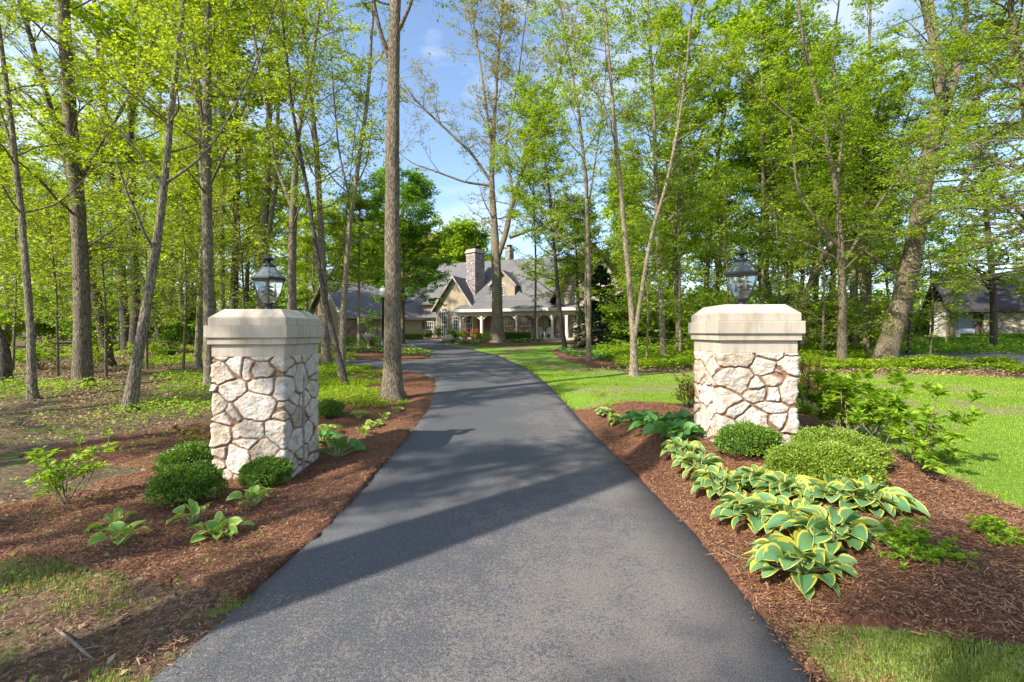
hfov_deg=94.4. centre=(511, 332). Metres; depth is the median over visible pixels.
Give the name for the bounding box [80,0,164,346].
deciduous tree
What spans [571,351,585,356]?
hosta
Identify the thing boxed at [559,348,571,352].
hosta
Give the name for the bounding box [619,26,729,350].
deciduous tree
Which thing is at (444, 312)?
window
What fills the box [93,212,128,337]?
woodland tree
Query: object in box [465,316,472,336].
window
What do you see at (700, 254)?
woodland tree
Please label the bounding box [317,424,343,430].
hosta
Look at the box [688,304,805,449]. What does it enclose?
gate pillar
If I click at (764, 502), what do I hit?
hosta
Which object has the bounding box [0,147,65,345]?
woodland tree
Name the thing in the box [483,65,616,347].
deciduous tree
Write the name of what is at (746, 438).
boxwood
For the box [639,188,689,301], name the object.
woodland tree
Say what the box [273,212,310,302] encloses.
woodland tree
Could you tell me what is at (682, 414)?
hosta
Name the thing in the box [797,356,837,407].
spirea
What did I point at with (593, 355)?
hosta
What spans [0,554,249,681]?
grass
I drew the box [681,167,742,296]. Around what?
woodland tree
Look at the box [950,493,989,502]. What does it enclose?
shrub
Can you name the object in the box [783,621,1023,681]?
grass
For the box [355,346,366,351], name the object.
hosta
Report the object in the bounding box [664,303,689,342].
woodland shrub
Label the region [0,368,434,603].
mulch bed
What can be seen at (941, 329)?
privacy wall
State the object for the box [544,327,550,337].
deck chair
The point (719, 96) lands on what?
woodland tree
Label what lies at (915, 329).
woodland shrub
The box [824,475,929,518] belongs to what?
hosta
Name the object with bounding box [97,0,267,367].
deciduous tree
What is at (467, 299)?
house
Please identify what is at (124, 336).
deciduous tree
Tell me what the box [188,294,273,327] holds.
woodland shrub
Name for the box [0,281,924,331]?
distant woods
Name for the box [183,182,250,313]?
woodland tree
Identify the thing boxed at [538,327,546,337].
deck chair
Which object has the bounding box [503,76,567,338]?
deciduous tree
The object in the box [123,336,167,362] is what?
woodland bush
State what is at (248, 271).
woodland tree
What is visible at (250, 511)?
fallen twigs
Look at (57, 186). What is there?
woodland tree
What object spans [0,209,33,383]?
deciduous tree
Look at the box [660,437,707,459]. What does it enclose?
hosta
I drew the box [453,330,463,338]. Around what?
foundation shrub
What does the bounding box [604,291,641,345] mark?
spruce
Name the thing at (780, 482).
hosta
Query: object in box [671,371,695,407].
spirea
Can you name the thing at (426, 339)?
paver path
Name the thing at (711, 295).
woodland shrub
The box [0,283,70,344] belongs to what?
woodland shrub
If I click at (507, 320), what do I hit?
window
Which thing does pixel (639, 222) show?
sapling
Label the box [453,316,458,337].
window
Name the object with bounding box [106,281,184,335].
woodland shrub
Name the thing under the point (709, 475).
hosta
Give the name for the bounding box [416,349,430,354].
hosta
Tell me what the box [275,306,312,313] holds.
woodland shrub
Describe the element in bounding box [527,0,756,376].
deciduous tree
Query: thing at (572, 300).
window
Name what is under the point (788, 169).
deciduous tree
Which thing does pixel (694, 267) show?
woodland tree
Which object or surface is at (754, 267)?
woodland tree
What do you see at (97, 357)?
woodland bush
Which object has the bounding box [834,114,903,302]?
woodland tree
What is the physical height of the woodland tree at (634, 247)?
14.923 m
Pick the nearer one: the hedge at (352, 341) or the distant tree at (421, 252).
the hedge at (352, 341)
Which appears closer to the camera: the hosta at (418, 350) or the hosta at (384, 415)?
the hosta at (384, 415)
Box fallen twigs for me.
[0,361,1023,661]
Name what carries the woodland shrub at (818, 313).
on the ground at (12, 465)
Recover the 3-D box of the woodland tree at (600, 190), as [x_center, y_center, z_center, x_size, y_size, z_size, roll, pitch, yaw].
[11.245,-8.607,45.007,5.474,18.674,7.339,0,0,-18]
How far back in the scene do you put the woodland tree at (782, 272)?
52.64 m
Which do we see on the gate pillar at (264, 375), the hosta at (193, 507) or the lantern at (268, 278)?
the lantern at (268, 278)
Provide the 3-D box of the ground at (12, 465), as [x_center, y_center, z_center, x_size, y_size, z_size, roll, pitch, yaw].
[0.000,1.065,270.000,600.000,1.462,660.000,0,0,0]
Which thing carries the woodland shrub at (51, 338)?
on the ground at (12, 465)
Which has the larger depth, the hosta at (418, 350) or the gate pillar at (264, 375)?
the hosta at (418, 350)
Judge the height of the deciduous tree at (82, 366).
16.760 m
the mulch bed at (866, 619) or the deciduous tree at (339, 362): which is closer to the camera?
the mulch bed at (866, 619)
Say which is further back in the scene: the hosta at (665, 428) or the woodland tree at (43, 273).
the woodland tree at (43, 273)
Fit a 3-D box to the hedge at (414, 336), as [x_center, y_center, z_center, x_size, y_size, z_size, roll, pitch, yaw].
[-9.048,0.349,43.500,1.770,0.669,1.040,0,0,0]
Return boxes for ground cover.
[0,344,366,455]
[0,395,287,681]
[316,361,393,417]
[585,330,1023,354]
[593,344,873,367]
[798,354,1023,372]
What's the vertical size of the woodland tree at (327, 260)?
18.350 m
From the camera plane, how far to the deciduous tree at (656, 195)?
20.23 m
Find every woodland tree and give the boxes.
[0,94,49,290]
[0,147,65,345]
[0,157,51,327]
[0,191,36,335]
[1,207,19,304]
[10,201,71,333]
[13,177,71,341]
[17,0,255,356]
[18,171,72,336]
[26,178,87,337]
[30,197,72,339]
[35,101,167,346]
[39,209,93,307]
[47,108,184,292]
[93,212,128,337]
[126,201,177,337]
[137,108,229,349]
[140,136,226,344]
[157,114,260,286]
[159,198,230,339]
[165,0,314,308]
[165,199,228,340]
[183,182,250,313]
[194,121,299,302]
[216,159,312,298]
[216,207,242,303]
[239,204,287,296]
[270,188,331,310]
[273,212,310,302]
[278,245,301,306]
[286,254,316,307]
[296,199,334,306]
[296,211,334,305]
[296,247,317,309]
[309,196,361,292]
[324,217,363,282]
[326,214,368,280]
[591,0,778,349]
[597,138,656,273]
[598,160,657,298]
[599,171,654,293]
[615,206,651,299]
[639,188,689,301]
[647,215,687,305]
[651,159,705,304]
[652,194,693,287]
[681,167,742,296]
[683,164,736,292]
[685,179,733,291]
[691,124,760,291]
[693,0,854,303]
[702,83,838,301]
[732,223,777,302]
[738,187,793,301]
[742,115,835,306]
[758,42,849,338]
[769,221,822,300]
[770,206,804,301]
[791,77,906,343]
[792,155,868,289]
[797,37,924,348]
[798,107,884,296]
[808,224,858,292]
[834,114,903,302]
[842,115,910,340]
[846,216,893,295]
[872,209,921,302]
[913,268,928,309]
[924,234,968,275]
[950,223,986,276]
[1011,255,1023,270]
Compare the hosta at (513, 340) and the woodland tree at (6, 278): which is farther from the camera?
the hosta at (513, 340)
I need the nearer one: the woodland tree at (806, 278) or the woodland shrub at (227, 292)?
the woodland shrub at (227, 292)
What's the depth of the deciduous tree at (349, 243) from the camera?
14.54 m
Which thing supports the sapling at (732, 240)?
on the ground at (12, 465)
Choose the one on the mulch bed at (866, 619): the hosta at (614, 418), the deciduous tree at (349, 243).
the hosta at (614, 418)
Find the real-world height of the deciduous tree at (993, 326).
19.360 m
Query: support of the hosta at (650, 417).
on the mulch bed at (866, 619)
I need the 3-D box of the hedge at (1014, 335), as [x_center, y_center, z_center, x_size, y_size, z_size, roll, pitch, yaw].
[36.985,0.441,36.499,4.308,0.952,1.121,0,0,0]
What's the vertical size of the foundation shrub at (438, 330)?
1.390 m
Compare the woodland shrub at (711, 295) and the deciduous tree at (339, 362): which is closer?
the deciduous tree at (339, 362)
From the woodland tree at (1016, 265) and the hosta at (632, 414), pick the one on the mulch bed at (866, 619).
the hosta at (632, 414)
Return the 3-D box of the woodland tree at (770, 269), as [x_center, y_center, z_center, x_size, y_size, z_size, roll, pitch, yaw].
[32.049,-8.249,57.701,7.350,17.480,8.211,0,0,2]
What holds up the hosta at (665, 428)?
on the mulch bed at (866, 619)
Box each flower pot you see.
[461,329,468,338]
[469,328,474,338]
[473,327,479,338]
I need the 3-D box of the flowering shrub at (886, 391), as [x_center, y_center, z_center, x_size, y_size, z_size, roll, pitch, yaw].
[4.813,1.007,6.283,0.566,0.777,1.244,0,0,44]
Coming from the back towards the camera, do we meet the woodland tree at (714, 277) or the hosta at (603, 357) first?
the woodland tree at (714, 277)
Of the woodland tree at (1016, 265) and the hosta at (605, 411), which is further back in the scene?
the woodland tree at (1016, 265)
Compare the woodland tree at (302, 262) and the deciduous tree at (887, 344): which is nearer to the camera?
the deciduous tree at (887, 344)
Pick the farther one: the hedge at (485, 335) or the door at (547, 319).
the door at (547, 319)
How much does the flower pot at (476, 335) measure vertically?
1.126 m
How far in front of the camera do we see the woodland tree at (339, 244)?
61.00 m
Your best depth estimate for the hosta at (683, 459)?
5.06 m
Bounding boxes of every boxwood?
[140,456,230,506]
[150,437,213,474]
[154,349,176,357]
[235,453,294,488]
[317,397,344,416]
[710,419,787,456]
[760,438,890,482]
[787,424,898,472]
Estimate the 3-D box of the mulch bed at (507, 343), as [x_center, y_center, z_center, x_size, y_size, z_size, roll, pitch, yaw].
[-1.440,0.768,38.085,8.443,0.352,10.352,0,0,0]
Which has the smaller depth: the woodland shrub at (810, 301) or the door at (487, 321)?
the woodland shrub at (810, 301)
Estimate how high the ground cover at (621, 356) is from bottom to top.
0.789 m
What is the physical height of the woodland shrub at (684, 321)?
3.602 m
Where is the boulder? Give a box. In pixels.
[440,335,454,340]
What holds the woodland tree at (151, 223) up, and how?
on the ground at (12, 465)
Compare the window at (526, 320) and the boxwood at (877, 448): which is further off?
the window at (526, 320)
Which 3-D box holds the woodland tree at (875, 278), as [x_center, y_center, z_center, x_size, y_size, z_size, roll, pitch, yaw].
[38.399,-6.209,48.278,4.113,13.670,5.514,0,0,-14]
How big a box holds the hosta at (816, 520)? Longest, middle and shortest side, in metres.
0.725 x 0.711 x 0.260 m
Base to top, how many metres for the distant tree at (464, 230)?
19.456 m
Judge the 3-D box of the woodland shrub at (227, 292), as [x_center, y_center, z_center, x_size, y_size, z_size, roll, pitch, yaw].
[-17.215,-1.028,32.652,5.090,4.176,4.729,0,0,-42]
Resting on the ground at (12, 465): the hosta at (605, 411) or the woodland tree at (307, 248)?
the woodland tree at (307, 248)
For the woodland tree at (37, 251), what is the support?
on the ground at (12, 465)
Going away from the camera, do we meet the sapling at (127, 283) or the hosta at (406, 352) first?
the sapling at (127, 283)
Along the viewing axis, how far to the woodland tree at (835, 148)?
30.96 m
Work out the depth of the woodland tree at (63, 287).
42.36 m
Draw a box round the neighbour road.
[900,351,1023,365]
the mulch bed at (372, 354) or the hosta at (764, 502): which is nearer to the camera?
the hosta at (764, 502)
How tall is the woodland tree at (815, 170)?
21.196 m
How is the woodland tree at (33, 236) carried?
on the ground at (12, 465)
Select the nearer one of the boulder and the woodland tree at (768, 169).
the woodland tree at (768, 169)
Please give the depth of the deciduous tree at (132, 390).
10.03 m
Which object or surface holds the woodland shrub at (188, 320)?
on the ground at (12, 465)
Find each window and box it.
[425,321,433,329]
[441,307,447,336]
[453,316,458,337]
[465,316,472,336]
[502,283,505,295]
[503,315,513,325]
[519,315,531,325]
[569,290,575,303]
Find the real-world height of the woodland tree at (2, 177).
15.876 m
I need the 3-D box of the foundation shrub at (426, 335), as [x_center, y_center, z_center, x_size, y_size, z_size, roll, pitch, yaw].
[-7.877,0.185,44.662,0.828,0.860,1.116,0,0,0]
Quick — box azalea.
[20,429,116,505]
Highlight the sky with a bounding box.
[0,0,1023,332]
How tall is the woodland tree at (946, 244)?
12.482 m
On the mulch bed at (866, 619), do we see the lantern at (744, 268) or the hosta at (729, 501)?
the hosta at (729, 501)
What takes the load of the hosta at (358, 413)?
on the mulch bed at (186, 577)
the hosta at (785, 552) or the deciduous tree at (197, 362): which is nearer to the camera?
the hosta at (785, 552)
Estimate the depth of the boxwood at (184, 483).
4.69 m
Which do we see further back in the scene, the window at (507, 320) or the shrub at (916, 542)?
the window at (507, 320)
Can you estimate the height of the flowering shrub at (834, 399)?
1.061 m
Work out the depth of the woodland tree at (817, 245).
45.46 m
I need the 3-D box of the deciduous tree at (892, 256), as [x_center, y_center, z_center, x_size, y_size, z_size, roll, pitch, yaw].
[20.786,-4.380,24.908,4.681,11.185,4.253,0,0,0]
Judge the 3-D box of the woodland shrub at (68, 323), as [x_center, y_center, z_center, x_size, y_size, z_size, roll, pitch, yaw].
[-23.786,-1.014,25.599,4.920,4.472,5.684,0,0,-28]
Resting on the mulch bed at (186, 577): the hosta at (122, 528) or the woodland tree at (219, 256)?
the hosta at (122, 528)
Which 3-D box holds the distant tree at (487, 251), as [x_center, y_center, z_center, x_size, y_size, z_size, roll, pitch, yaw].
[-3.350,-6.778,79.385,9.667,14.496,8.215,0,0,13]
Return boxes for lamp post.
[378,285,384,351]
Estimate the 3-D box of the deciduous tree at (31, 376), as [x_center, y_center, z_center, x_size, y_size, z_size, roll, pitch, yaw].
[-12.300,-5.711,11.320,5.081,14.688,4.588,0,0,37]
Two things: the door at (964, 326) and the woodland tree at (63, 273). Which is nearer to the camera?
the door at (964, 326)
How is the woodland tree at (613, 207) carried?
on the ground at (12, 465)
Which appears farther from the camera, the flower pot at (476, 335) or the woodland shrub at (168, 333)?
the flower pot at (476, 335)
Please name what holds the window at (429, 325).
in the house
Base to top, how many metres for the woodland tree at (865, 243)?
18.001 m
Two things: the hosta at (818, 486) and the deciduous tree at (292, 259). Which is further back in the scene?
the deciduous tree at (292, 259)
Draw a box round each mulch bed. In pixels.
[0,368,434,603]
[318,346,429,360]
[447,339,545,345]
[550,347,619,366]
[575,401,1023,644]
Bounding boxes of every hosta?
[83,507,137,532]
[87,519,149,544]
[166,499,212,523]
[186,511,254,542]
[226,485,277,506]
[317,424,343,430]
[317,436,366,456]
[318,430,341,441]
[350,411,368,417]
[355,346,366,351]
[355,424,375,436]
[361,419,385,427]
[378,412,393,419]
[390,406,403,411]
[401,350,415,355]
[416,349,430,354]
[420,350,434,355]
[468,340,479,343]
[507,339,518,342]
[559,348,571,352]
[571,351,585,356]
[585,353,600,359]
[593,407,615,414]
[598,354,612,360]
[606,413,629,425]
[621,409,660,419]
[627,411,686,431]
[642,419,706,441]
[658,408,693,422]
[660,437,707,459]
[671,450,724,477]
[690,465,753,497]
[710,490,786,533]
[731,464,789,491]
[738,530,857,600]
[739,492,811,538]
[750,471,827,503]
[766,505,888,555]
[790,474,876,514]
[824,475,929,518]
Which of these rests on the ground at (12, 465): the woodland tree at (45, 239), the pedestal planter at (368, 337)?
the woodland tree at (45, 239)
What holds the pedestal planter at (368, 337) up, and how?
on the mulch bed at (372, 354)
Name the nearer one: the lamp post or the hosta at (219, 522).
the hosta at (219, 522)
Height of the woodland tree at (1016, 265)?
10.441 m
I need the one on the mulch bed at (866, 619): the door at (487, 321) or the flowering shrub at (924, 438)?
the flowering shrub at (924, 438)
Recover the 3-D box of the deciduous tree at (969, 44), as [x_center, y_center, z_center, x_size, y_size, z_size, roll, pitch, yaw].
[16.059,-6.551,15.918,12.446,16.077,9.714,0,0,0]
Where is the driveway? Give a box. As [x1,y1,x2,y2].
[151,340,812,681]
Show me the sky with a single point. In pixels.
(422, 35)
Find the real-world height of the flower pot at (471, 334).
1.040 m
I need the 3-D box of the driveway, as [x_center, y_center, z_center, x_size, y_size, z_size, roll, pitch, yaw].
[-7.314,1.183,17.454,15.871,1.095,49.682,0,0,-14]
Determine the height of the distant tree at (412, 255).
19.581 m
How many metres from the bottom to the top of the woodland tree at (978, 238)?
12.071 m
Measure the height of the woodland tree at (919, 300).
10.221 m
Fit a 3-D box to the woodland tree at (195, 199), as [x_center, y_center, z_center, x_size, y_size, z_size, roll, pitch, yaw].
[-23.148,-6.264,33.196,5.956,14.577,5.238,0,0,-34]
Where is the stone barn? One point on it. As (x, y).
(1010, 313)
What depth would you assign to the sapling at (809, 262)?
20.28 m
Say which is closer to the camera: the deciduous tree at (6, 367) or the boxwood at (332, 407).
the boxwood at (332, 407)
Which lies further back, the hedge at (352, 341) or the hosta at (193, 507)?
the hedge at (352, 341)
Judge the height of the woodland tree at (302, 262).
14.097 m
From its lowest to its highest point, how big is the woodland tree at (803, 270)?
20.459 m
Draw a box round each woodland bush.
[9,336,67,368]
[59,339,118,367]
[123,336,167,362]
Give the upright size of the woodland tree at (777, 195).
18.508 m
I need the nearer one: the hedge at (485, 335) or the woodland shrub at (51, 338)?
the woodland shrub at (51, 338)
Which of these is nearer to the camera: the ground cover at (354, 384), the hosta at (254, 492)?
the hosta at (254, 492)
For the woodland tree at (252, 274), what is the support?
on the ground at (12, 465)
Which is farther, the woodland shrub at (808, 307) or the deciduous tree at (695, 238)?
the woodland shrub at (808, 307)
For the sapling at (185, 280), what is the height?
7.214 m
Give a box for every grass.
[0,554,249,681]
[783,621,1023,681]
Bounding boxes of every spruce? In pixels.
[567,265,628,348]
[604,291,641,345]
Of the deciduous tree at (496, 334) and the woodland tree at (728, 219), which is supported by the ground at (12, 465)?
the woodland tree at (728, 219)
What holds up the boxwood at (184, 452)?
on the mulch bed at (186, 577)
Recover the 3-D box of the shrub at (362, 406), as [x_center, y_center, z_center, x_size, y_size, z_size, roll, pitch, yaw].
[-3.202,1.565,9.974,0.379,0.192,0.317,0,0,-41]
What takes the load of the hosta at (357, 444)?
on the mulch bed at (186, 577)
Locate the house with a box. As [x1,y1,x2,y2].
[308,244,623,340]
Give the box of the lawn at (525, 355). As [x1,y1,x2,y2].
[445,344,1023,508]
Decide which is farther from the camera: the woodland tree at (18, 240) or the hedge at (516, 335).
the woodland tree at (18, 240)
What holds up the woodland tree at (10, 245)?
on the ground at (12, 465)
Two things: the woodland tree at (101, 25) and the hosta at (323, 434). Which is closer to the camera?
the hosta at (323, 434)
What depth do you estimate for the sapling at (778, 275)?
22.87 m
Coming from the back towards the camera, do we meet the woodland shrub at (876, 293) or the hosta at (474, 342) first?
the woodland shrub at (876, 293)
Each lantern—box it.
[251,253,285,308]
[724,247,759,303]
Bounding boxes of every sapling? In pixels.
[0,142,101,373]
[0,158,135,381]
[28,180,163,378]
[61,150,202,369]
[116,161,245,371]
[202,171,286,327]
[597,207,706,359]
[674,167,769,331]
[741,164,828,319]
[776,169,899,354]
[803,188,947,357]
[873,229,998,359]
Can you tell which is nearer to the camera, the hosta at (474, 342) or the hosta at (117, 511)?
the hosta at (117, 511)
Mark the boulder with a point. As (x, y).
(446, 337)
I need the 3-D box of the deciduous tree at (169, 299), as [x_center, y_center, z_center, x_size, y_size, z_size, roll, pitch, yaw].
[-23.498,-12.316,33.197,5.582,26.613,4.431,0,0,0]
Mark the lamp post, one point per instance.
(381, 291)
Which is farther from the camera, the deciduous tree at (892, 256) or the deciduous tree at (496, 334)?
the deciduous tree at (496, 334)
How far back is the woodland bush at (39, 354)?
17.50 m
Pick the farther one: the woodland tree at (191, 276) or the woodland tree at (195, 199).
the woodland tree at (191, 276)
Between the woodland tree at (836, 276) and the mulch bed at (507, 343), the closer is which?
the mulch bed at (507, 343)
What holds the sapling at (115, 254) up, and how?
on the ground at (12, 465)
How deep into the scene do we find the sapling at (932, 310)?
21.17 m
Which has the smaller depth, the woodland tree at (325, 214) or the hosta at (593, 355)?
the hosta at (593, 355)
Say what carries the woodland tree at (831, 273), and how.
on the ground at (12, 465)
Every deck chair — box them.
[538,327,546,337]
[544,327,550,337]
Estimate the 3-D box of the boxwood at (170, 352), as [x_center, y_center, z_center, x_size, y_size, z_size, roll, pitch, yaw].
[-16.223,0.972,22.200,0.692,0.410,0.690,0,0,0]
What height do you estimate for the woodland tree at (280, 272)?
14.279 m
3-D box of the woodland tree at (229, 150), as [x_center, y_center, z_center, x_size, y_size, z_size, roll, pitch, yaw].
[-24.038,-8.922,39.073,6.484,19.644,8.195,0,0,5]
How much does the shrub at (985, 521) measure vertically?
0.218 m
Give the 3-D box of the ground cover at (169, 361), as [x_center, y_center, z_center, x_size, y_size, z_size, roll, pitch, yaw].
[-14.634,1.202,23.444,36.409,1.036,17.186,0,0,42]
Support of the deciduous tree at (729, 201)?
on the ground at (12, 465)
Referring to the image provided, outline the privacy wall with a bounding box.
[930,312,945,337]
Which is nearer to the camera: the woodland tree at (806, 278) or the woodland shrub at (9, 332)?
the woodland shrub at (9, 332)
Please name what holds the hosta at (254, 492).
on the mulch bed at (186, 577)
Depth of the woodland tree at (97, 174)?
31.05 m
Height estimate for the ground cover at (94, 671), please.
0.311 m
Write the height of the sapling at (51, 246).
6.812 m
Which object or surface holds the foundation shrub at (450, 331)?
on the ground at (12, 465)
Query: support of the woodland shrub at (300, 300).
on the ground at (12, 465)
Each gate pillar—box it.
[204,309,323,480]
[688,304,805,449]
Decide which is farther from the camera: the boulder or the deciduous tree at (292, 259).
the boulder
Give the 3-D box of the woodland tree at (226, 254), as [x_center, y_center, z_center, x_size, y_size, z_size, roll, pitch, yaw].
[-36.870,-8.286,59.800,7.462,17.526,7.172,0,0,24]
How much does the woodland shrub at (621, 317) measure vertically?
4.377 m
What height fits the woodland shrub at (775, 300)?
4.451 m
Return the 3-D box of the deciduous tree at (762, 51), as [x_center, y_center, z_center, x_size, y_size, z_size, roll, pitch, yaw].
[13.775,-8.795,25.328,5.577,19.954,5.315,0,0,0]
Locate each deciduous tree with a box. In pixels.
[0,0,140,399]
[0,0,166,366]
[0,0,265,387]
[0,0,315,411]
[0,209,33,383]
[44,0,185,354]
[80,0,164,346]
[89,0,354,390]
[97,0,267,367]
[126,6,212,344]
[166,0,275,310]
[192,0,375,309]
[196,0,326,308]
[245,0,417,385]
[255,0,378,363]
[263,0,415,376]
[298,166,413,350]
[346,157,457,343]
[359,0,479,401]
[367,0,640,341]
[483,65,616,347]
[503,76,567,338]
[521,0,654,360]
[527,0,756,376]
[528,190,619,342]
[599,0,732,359]
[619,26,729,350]
[636,0,1017,359]
[664,0,766,301]
[710,0,813,302]
[726,0,850,304]
[768,61,949,348]
[770,0,1023,359]
[798,0,1023,296]
[811,0,914,347]
[874,149,974,353]
[877,2,1023,350]
[919,7,1023,292]
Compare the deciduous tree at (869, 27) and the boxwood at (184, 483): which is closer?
the boxwood at (184, 483)
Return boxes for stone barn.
[920,274,1023,337]
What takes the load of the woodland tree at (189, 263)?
on the ground at (12, 465)
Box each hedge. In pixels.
[346,336,381,345]
[405,333,423,339]
[482,332,489,339]
[504,331,529,339]
[960,332,1023,342]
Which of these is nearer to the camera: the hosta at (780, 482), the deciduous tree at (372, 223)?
the hosta at (780, 482)
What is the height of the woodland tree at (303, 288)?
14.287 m
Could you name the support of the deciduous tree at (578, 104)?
on the mulch bed at (581, 359)
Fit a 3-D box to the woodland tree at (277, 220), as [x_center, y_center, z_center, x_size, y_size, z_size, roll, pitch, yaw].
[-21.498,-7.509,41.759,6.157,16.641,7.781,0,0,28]
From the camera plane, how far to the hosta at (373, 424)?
8.25 m
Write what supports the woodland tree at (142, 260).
on the ground at (12, 465)
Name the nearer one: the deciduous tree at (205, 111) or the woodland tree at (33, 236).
the deciduous tree at (205, 111)
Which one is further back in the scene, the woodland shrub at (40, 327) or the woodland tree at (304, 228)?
the woodland tree at (304, 228)
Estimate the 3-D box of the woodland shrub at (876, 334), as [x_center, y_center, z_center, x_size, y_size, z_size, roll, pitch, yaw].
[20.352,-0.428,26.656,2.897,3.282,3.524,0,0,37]
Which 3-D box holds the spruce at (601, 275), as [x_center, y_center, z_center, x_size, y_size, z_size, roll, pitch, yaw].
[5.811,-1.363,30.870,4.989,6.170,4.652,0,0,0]
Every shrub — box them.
[0,274,129,350]
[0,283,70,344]
[0,290,47,342]
[25,299,70,342]
[47,310,72,340]
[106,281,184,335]
[149,305,194,349]
[153,288,219,344]
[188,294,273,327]
[216,290,299,308]
[250,289,309,310]
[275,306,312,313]
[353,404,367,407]
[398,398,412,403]
[424,330,432,338]
[426,325,444,338]
[446,329,457,337]
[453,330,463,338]
[596,277,673,346]
[616,277,683,345]
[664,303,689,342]
[666,296,729,342]
[669,274,749,346]
[714,288,758,303]
[750,278,803,309]
[796,364,915,436]
[797,295,888,351]
[806,290,887,343]
[806,295,819,334]
[844,380,989,473]
[854,380,898,434]
[856,299,907,346]
[857,288,885,336]
[875,516,979,570]
[906,324,927,332]
[908,306,930,335]
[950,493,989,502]
[965,513,1023,545]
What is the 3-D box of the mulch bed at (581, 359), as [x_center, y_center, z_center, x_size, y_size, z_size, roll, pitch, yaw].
[4.230,1.145,24.851,4.166,0.418,13.234,0,0,0]
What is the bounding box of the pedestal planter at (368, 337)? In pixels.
[362,331,376,347]
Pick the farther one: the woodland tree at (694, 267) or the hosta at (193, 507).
the woodland tree at (694, 267)
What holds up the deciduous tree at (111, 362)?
on the ground at (12, 465)
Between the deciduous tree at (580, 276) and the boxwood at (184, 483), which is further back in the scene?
the deciduous tree at (580, 276)
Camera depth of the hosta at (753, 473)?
4.30 m
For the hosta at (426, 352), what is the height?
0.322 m
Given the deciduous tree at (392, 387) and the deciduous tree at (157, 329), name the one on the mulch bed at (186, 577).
the deciduous tree at (392, 387)
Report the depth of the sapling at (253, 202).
19.81 m
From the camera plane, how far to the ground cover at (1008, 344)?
26.91 m
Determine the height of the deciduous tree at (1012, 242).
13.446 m
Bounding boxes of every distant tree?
[351,225,411,283]
[367,237,428,285]
[400,231,442,287]
[420,228,468,285]
[427,214,490,273]
[485,250,504,259]
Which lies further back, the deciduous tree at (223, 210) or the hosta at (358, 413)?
the deciduous tree at (223, 210)
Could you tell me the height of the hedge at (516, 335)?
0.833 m
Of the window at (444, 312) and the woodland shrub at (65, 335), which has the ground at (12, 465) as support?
the woodland shrub at (65, 335)
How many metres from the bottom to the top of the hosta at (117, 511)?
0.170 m
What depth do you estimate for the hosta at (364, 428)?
7.58 m
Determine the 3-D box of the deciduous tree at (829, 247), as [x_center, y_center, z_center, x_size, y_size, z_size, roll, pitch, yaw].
[18.835,-6.899,26.134,8.982,16.174,4.836,0,0,0]
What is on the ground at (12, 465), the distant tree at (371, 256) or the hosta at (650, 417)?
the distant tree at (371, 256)
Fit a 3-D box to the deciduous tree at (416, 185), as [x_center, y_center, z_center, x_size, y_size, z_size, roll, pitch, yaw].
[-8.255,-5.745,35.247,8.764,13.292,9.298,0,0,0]
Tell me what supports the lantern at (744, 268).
on the gate pillar at (746, 363)
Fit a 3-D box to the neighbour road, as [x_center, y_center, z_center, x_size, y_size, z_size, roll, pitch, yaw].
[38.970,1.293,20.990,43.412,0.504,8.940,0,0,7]
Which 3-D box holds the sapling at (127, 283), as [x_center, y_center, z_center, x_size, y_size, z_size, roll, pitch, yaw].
[-13.566,-2.593,17.278,4.264,8.000,3.966,0,0,17]
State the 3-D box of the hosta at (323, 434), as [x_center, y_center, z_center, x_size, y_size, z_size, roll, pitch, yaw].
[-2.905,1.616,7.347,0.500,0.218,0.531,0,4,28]
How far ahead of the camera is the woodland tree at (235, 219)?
23.68 m
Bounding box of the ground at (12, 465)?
[0,333,1023,681]
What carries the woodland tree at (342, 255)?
on the ground at (12, 465)
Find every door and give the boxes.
[484,316,491,331]
[545,315,550,335]
[958,315,974,336]
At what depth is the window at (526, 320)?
45.87 m
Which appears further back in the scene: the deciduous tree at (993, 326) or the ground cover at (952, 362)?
the deciduous tree at (993, 326)
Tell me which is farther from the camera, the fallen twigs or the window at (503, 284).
the window at (503, 284)
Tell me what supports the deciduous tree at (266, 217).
on the ground at (12, 465)
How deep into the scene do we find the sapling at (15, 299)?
16.27 m
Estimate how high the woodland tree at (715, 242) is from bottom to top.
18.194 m
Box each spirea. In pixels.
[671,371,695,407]
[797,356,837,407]
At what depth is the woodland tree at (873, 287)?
54.64 m
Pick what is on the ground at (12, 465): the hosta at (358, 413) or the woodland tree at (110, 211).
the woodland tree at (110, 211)
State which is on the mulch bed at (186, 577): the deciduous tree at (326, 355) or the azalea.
the azalea
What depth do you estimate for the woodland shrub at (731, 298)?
32.37 m
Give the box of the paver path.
[405,338,465,339]

